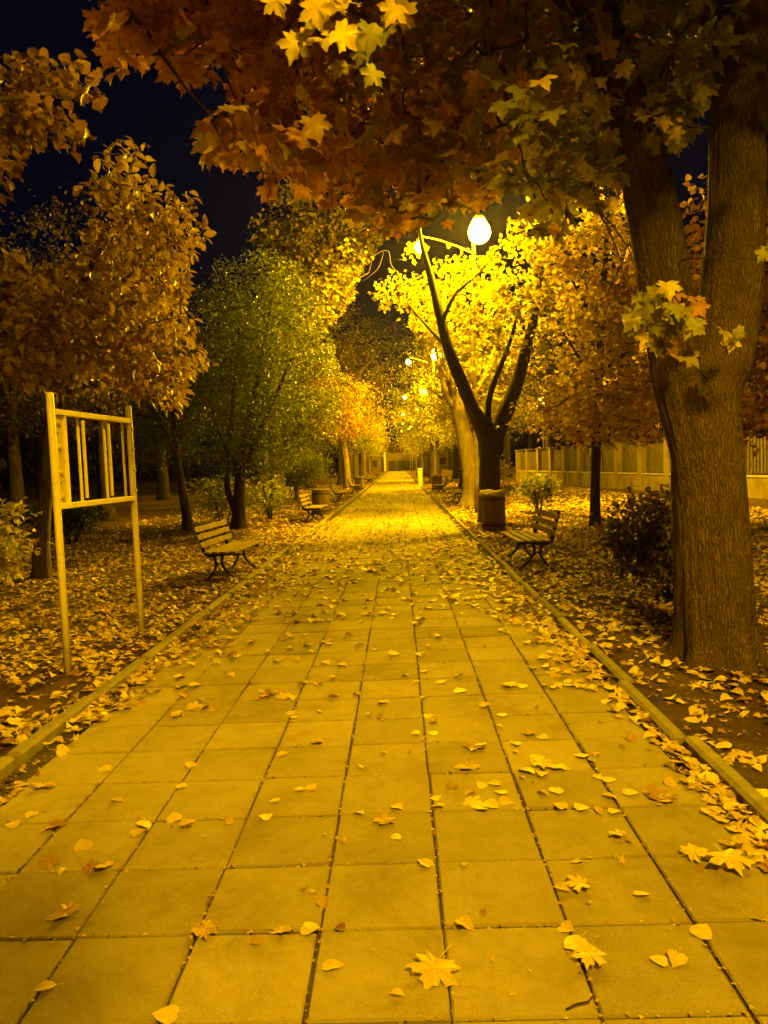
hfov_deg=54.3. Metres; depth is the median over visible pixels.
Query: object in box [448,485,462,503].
park bench
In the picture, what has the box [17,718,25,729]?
fallen leaf
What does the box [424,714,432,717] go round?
fallen leaf
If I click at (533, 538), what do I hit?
park bench
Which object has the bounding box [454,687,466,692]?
fallen leaf
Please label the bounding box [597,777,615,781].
fallen leaf
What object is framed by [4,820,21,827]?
fallen leaf
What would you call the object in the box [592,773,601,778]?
fallen leaf
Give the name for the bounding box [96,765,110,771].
fallen leaf
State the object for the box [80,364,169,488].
maple tree
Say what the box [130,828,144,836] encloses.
fallen leaf
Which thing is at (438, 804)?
fallen leaf
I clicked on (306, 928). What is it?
fallen leaf
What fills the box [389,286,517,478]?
maple tree
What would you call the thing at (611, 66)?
maple tree
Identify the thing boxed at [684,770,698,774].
fallen leaf
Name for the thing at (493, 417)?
maple tree
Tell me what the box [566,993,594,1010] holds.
fallen twig
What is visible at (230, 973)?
path
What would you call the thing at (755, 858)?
fallen leaf
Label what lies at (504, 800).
fallen leaf
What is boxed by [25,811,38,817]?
fallen leaf
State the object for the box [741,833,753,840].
fallen leaf
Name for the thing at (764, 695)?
fallen leaf
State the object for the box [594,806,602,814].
fallen leaf
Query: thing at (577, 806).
fallen leaf
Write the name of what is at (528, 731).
fallen leaf
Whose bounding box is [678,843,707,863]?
fallen leaf
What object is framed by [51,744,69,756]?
fallen leaf
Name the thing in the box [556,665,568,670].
fallen leaf
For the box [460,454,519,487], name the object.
young shrub
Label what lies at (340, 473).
maple tree
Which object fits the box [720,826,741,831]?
fallen leaf
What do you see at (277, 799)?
fallen leaf
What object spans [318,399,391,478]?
maple tree
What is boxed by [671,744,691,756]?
fallen leaf
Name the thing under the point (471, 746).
fallen leaf
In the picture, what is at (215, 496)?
young shrub
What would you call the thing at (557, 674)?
fallen leaf
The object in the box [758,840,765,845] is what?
fallen leaf
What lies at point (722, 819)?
fallen leaf
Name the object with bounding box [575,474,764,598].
privet shrub
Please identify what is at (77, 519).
privet shrub
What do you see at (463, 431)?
maple tree
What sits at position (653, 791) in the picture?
fallen leaf
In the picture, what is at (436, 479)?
litter bin
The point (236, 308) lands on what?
maple tree
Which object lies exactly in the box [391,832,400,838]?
fallen leaf
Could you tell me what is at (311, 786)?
fallen leaf
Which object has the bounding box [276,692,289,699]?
fallen leaf
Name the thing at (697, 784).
fallen leaf
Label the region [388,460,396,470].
door
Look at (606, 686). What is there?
fallen leaf
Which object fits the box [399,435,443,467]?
maple tree
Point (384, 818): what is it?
fallen leaf
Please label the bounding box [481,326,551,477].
maple tree
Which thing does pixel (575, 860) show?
fallen leaf
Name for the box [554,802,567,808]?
fallen leaf
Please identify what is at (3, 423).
maple tree
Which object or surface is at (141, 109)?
sky
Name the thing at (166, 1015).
fallen leaf
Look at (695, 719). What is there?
fallen leaf
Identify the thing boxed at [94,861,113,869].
fallen leaf
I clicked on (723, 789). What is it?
fallen leaf
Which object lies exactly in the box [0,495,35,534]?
privet shrub
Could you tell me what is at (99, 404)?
maple tree
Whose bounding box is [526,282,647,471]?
maple tree
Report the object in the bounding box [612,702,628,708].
fallen leaf
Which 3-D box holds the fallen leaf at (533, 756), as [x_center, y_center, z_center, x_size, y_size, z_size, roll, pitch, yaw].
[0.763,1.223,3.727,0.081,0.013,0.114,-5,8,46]
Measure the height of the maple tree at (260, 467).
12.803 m
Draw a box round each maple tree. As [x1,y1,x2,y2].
[0,47,107,208]
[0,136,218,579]
[0,177,212,520]
[0,208,124,516]
[0,264,65,440]
[0,354,94,498]
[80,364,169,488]
[81,0,767,674]
[85,276,234,499]
[132,307,228,491]
[195,249,349,497]
[197,287,319,488]
[209,309,323,439]
[243,176,389,503]
[245,294,380,487]
[262,238,396,511]
[282,339,349,480]
[290,303,404,432]
[296,365,392,488]
[297,364,372,477]
[301,380,389,481]
[302,386,382,484]
[314,318,410,476]
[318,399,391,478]
[351,400,391,476]
[351,423,389,473]
[352,418,389,456]
[352,431,390,471]
[368,196,582,522]
[380,320,458,471]
[380,365,478,483]
[385,314,545,442]
[385,376,453,451]
[387,354,522,486]
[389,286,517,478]
[389,397,443,475]
[395,407,451,476]
[399,432,428,467]
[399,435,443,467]
[403,421,441,470]
[415,252,540,506]
[441,348,516,461]
[447,442,451,469]
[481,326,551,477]
[499,352,566,451]
[511,323,593,470]
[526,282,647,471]
[616,296,693,426]
[630,234,767,401]
[679,144,767,456]
[704,189,767,395]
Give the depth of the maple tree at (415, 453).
107.48 m
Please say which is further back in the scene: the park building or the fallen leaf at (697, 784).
the park building
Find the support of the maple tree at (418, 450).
on the ground
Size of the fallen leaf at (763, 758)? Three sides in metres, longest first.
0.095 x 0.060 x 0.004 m
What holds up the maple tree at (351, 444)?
on the ground
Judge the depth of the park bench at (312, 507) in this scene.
20.18 m
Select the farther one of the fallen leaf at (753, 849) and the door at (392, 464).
the door at (392, 464)
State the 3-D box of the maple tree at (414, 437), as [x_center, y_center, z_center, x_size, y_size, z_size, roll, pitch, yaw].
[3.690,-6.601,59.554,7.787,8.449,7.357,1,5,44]
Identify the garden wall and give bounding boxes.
[514,431,767,498]
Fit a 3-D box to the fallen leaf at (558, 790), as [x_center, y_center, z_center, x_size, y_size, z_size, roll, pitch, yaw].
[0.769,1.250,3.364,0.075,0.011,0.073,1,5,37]
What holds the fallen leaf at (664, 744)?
on the path
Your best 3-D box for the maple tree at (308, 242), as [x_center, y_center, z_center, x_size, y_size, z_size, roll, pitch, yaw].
[-2.343,-7.113,30.731,7.072,13.631,9.163,-2,4,1]
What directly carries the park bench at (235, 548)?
on the ground
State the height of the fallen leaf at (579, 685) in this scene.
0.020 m
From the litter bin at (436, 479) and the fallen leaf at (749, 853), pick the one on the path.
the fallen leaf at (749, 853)
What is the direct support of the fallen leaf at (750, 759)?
on the ground
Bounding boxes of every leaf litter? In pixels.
[0,477,767,1023]
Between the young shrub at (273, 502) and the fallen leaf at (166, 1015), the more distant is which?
the young shrub at (273, 502)
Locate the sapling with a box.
[510,473,562,508]
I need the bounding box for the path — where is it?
[0,471,767,1023]
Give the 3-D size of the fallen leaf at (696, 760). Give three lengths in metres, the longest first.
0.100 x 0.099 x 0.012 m
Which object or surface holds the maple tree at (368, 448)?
on the ground
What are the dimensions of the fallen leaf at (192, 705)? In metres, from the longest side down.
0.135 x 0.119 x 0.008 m
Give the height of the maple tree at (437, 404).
8.047 m
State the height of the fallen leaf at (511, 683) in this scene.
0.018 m
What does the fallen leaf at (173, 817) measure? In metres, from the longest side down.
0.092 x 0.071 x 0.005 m
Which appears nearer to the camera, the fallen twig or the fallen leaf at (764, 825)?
the fallen twig
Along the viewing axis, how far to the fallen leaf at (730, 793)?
3.23 m
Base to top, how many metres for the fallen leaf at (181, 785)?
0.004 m
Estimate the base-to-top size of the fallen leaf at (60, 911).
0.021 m
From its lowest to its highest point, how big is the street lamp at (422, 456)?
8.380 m
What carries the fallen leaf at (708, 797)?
on the path
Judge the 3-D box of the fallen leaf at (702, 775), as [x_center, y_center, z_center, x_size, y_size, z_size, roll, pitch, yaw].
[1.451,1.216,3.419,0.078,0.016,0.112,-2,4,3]
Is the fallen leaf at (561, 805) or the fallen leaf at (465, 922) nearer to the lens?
the fallen leaf at (465, 922)
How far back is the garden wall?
32.74 m
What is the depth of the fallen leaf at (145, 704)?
4.80 m
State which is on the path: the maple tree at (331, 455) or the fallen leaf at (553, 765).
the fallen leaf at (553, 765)
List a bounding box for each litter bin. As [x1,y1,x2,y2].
[311,488,329,513]
[354,477,363,489]
[431,475,441,489]
[479,489,506,529]
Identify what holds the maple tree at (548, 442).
on the ground
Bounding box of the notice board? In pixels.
[46,392,144,675]
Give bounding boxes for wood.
[0,381,767,490]
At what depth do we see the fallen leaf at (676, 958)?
2.21 m
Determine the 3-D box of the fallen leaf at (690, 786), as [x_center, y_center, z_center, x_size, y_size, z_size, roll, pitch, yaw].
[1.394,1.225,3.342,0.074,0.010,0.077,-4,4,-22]
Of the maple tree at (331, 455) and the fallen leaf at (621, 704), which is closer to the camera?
the fallen leaf at (621, 704)
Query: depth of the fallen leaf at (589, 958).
2.21 m
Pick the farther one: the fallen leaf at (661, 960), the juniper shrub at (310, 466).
the juniper shrub at (310, 466)
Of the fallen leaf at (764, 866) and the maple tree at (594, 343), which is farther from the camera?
the maple tree at (594, 343)
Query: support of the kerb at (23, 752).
on the ground
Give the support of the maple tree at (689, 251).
on the ground
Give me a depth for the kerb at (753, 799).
4.10 m
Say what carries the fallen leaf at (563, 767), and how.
on the path
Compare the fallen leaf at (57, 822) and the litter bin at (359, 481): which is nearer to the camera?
the fallen leaf at (57, 822)
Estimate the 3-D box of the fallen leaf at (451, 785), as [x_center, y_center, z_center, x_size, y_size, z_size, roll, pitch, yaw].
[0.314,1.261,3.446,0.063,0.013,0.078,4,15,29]
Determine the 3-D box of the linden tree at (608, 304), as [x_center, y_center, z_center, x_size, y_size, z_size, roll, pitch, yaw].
[4.411,-3.410,15.387,3.894,7.692,5.349,-1,4,20]
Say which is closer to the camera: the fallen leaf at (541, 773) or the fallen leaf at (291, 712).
the fallen leaf at (541, 773)
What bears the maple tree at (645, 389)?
on the ground
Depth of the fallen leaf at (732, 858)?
2.70 m
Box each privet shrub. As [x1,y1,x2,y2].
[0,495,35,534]
[22,497,114,543]
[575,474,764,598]
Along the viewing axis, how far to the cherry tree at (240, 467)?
17.87 m
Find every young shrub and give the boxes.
[0,496,54,585]
[171,472,277,522]
[245,474,294,519]
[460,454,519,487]
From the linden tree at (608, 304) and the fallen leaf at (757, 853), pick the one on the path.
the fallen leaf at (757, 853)
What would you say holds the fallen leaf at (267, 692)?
on the path
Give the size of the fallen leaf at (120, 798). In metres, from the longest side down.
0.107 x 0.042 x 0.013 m
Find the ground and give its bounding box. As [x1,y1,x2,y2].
[0,462,767,799]
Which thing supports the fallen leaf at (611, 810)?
on the path
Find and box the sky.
[0,0,767,478]
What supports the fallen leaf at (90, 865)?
on the path
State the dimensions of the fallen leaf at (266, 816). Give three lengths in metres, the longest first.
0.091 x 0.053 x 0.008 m
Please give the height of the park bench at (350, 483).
0.801 m
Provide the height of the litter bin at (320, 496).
0.760 m
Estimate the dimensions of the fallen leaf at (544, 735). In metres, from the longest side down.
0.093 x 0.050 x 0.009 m
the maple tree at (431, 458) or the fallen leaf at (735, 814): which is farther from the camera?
the maple tree at (431, 458)
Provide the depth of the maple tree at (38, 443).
52.10 m
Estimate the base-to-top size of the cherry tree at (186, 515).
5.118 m
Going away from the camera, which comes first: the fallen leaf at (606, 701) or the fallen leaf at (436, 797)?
the fallen leaf at (436, 797)
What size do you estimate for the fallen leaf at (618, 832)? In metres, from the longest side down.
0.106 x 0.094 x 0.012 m
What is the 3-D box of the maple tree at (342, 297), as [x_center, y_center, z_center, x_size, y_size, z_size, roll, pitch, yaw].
[-1.581,-4.236,23.658,3.508,8.739,4.483,-4,4,-30]
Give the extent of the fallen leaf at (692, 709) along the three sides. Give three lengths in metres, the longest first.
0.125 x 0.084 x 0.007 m
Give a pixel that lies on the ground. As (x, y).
(674, 712)
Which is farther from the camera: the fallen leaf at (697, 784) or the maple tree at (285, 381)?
the maple tree at (285, 381)
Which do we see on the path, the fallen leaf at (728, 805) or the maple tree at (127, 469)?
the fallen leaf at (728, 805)
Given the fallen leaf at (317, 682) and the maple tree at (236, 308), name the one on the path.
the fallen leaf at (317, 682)
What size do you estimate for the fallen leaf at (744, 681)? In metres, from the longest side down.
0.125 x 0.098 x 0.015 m
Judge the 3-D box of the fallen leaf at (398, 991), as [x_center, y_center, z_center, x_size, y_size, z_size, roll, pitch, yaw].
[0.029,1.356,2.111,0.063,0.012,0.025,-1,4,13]
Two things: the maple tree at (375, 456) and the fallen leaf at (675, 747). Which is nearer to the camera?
the fallen leaf at (675, 747)
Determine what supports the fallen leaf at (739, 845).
on the path
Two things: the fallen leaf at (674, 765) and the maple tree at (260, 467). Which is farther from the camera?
the maple tree at (260, 467)
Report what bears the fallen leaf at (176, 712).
on the path
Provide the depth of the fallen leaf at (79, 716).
4.60 m
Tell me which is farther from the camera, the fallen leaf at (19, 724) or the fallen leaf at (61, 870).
the fallen leaf at (19, 724)
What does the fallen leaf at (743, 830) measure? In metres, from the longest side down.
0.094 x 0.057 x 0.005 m
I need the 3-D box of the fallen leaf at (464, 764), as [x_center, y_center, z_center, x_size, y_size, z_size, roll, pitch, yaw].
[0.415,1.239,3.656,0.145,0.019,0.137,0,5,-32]
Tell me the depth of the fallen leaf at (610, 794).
3.29 m
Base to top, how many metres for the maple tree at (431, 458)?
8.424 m
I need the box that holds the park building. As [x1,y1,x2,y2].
[350,440,451,471]
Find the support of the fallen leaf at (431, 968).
on the path
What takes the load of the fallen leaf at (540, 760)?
on the fallen leaf at (553, 765)
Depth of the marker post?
46.88 m
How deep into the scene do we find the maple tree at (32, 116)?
8.00 m
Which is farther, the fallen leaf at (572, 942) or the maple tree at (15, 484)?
the maple tree at (15, 484)
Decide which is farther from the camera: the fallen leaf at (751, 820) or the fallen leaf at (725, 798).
the fallen leaf at (725, 798)
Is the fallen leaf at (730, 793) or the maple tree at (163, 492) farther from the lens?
the maple tree at (163, 492)
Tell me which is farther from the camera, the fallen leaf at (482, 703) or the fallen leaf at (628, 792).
the fallen leaf at (482, 703)
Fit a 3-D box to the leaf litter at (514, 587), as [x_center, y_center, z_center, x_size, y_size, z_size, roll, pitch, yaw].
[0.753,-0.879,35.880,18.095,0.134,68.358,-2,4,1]
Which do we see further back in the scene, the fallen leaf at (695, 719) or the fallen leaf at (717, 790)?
the fallen leaf at (695, 719)
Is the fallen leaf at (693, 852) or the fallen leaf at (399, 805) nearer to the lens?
the fallen leaf at (693, 852)
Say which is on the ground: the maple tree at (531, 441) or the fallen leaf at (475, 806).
the maple tree at (531, 441)
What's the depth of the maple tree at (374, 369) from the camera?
92.97 m
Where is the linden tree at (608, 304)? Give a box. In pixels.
[495,186,665,527]
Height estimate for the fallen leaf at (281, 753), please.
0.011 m
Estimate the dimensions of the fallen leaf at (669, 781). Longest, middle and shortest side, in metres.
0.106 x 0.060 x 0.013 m
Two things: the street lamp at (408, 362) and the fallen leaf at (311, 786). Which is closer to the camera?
the fallen leaf at (311, 786)
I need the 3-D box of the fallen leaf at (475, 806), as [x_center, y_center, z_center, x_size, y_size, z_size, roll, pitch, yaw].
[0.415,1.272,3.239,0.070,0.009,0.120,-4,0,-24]
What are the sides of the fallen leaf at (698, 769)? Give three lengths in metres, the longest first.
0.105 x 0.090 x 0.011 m
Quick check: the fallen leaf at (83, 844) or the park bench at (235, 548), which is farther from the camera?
the park bench at (235, 548)
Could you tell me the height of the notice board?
2.215 m
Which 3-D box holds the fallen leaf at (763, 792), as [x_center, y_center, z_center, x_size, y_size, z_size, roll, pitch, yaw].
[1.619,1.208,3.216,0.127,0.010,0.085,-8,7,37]
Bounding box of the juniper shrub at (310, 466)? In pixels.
[251,445,341,499]
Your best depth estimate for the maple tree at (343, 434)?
47.09 m
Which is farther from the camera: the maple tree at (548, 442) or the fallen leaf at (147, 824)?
the maple tree at (548, 442)
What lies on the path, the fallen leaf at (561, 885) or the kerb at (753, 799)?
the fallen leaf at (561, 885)
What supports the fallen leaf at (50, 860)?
on the path
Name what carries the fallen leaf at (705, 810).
on the path
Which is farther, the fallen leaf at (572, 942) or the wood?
the wood
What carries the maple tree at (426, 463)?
on the ground
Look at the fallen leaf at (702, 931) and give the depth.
2.33 m
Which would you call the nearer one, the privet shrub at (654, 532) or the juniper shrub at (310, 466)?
the privet shrub at (654, 532)
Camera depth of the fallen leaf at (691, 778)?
3.41 m
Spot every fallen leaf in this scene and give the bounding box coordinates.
[4,788,16,797]
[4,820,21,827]
[14,781,27,786]
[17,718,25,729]
[21,722,36,731]
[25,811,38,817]
[30,779,55,787]
[34,980,63,990]
[37,849,69,869]
[42,817,66,828]
[46,898,81,919]
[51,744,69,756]
[58,864,69,875]
[74,711,85,719]
[74,839,92,851]
[81,858,100,873]
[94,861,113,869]
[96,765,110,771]
[101,675,113,679]
[111,796,122,800]
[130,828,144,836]
[132,700,150,706]
[137,816,151,827]
[139,702,148,707]
[152,1005,187,1023]
[166,812,182,822]
[171,710,183,716]
[176,783,186,787]
[179,819,196,825]
[185,761,196,767]
[186,701,201,709]
[189,919,225,940]
[256,813,272,819]
[257,689,275,696]
[269,797,279,801]
[270,924,293,933]
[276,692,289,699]
[276,751,286,756]
[286,710,294,714]
[295,922,319,934]
[304,783,316,789]
[310,679,324,684]
[316,959,344,970]
[373,812,394,823]
[387,988,404,995]
[391,802,402,808]
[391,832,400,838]
[406,943,460,989]
[418,858,435,868]
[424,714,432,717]
[429,731,437,734]
[430,795,440,801]
[431,802,443,806]
[447,781,459,787]
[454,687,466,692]
[454,760,480,771]
[455,916,473,929]
[462,795,482,807]
[463,740,484,750]
[465,789,475,795]
[472,803,487,808]
[477,781,487,787]
[479,701,490,706]
[479,799,499,807]
[487,780,500,784]
[495,789,507,793]
[498,795,513,804]
[502,681,518,685]
[518,683,527,687]
[519,767,534,773]
[522,728,535,733]
[529,752,544,762]
[530,756,552,768]
[535,769,547,776]
[537,733,548,738]
[544,763,563,767]
[548,786,563,793]
[550,668,560,676]
[553,881,568,890]
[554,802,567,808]
[555,763,569,769]
[555,920,573,931]
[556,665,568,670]
[564,930,587,949]
[566,875,599,891]
[570,858,582,862]
[571,683,586,688]
[571,754,588,756]
[571,947,606,969]
[573,679,584,683]
[574,803,591,810]
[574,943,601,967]
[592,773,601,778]
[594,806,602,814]
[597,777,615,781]
[601,698,612,703]
[601,792,617,798]
[604,683,612,688]
[608,808,619,812]
[608,829,631,836]
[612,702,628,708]
[621,789,638,794]
[627,891,648,894]
[640,718,651,722]
[643,788,666,799]
[645,784,679,807]
[650,955,669,966]
[660,741,673,752]
[664,777,676,787]
[668,946,687,967]
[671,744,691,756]
[671,761,686,774]
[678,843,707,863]
[684,716,698,722]
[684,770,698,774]
[684,781,700,789]
[684,783,702,789]
[686,756,699,762]
[687,772,701,782]
[689,705,703,714]
[689,758,701,767]
[689,923,712,939]
[694,764,710,772]
[694,771,706,780]
[701,790,717,804]
[701,807,714,813]
[703,844,755,876]
[704,806,724,816]
[706,771,720,782]
[708,786,722,795]
[713,785,725,799]
[713,815,729,822]
[715,796,735,806]
[716,738,731,747]
[717,800,738,811]
[718,840,742,847]
[719,833,751,850]
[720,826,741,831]
[722,790,735,799]
[723,795,743,814]
[725,811,744,818]
[730,820,741,828]
[732,749,746,758]
[736,825,751,834]
[737,676,750,683]
[738,753,756,764]
[739,710,749,717]
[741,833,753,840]
[744,816,760,826]
[744,825,758,832]
[745,823,761,833]
[745,846,767,856]
[747,844,762,856]
[749,812,764,829]
[750,855,763,861]
[751,848,767,862]
[755,788,767,796]
[756,755,766,763]
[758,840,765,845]
[758,857,767,871]
[760,821,767,829]
[761,692,767,700]
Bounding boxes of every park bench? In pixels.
[193,519,261,579]
[298,493,326,521]
[331,483,347,501]
[347,479,359,492]
[434,477,447,492]
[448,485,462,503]
[500,507,559,568]
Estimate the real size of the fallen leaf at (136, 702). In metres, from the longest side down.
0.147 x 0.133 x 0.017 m
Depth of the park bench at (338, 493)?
30.24 m
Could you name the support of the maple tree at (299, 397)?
on the ground
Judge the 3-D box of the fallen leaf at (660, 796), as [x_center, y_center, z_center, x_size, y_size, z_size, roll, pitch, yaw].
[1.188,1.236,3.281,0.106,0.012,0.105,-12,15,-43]
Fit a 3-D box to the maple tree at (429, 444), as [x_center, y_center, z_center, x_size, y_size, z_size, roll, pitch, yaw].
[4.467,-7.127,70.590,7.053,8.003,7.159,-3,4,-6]
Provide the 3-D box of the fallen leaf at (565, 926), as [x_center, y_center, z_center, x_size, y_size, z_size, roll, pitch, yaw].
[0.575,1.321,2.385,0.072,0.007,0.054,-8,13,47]
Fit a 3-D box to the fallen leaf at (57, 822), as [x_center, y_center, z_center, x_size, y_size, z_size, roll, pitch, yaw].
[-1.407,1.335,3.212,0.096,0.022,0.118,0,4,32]
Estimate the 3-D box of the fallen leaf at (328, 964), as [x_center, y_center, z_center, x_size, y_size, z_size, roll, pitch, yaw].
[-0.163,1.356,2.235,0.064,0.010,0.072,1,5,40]
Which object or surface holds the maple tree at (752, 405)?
on the ground
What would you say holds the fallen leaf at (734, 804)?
on the path
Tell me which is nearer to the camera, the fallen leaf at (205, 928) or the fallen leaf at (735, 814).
the fallen leaf at (205, 928)
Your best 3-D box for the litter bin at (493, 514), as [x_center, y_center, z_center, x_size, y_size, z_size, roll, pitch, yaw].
[2.303,-0.062,15.729,0.571,0.828,0.577,-5,5,-36]
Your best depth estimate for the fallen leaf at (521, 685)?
4.93 m
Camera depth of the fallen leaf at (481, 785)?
3.45 m
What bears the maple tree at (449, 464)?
on the ground
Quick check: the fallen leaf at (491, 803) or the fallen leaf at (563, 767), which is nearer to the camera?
the fallen leaf at (491, 803)
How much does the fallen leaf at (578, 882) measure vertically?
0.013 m
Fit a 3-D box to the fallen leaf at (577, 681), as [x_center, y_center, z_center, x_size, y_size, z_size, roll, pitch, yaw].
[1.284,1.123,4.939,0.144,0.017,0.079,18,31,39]
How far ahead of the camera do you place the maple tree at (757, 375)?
28.47 m
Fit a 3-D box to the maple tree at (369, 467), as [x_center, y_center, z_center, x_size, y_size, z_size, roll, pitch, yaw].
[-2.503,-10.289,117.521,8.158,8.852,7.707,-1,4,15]
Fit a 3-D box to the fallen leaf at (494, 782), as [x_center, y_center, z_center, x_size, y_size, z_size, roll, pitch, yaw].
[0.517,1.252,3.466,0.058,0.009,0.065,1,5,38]
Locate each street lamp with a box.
[405,389,425,478]
[406,348,438,474]
[415,211,489,512]
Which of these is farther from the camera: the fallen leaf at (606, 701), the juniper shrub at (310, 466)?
the juniper shrub at (310, 466)
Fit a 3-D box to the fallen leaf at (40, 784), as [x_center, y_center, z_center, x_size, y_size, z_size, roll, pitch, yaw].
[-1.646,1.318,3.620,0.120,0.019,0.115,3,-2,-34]
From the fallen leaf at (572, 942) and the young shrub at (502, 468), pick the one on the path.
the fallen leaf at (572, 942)
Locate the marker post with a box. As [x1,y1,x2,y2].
[418,468,422,486]
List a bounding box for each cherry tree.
[107,342,215,530]
[148,247,356,528]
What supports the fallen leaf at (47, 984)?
on the path
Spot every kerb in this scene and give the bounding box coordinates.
[0,471,387,780]
[406,471,767,831]
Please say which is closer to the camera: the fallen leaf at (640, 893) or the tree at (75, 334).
the fallen leaf at (640, 893)
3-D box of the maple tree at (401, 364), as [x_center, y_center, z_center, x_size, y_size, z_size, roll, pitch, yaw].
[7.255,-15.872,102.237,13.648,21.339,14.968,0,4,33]
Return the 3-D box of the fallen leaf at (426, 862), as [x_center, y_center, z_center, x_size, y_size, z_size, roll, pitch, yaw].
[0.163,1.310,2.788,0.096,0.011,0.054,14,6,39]
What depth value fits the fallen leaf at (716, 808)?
3.10 m
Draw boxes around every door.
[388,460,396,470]
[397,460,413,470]
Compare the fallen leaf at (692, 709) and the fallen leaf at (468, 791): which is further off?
the fallen leaf at (692, 709)
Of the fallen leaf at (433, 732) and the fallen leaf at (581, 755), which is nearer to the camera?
the fallen leaf at (581, 755)
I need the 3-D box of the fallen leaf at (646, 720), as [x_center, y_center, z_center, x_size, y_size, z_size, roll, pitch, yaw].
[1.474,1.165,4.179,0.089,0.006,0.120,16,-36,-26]
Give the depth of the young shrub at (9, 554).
8.72 m
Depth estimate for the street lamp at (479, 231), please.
20.54 m
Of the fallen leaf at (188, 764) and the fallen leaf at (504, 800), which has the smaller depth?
the fallen leaf at (504, 800)
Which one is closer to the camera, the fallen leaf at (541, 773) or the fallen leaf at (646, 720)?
the fallen leaf at (541, 773)
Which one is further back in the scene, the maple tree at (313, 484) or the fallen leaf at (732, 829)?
the maple tree at (313, 484)
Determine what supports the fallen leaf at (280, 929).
on the path
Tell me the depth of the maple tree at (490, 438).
17.75 m
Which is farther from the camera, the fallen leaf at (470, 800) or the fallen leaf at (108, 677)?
the fallen leaf at (108, 677)
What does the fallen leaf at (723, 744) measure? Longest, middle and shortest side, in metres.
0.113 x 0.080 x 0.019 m
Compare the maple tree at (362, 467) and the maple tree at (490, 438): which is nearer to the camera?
the maple tree at (490, 438)
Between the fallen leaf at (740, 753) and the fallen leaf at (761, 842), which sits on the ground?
the fallen leaf at (740, 753)
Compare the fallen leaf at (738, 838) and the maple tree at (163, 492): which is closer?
the fallen leaf at (738, 838)
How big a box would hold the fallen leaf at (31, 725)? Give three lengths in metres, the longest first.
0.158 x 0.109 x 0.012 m
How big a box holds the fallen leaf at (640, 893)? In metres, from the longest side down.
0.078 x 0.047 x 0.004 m
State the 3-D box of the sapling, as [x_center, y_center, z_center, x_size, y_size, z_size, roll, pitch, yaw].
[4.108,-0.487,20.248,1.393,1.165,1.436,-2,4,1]
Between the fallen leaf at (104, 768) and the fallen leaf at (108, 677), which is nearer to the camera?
the fallen leaf at (104, 768)
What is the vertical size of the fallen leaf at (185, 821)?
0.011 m
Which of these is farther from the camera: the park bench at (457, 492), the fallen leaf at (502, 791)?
the park bench at (457, 492)
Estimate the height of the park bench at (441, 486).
0.801 m
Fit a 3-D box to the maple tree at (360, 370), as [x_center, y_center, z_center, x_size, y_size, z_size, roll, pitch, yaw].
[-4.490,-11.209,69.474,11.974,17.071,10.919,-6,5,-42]
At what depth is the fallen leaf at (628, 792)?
3.32 m

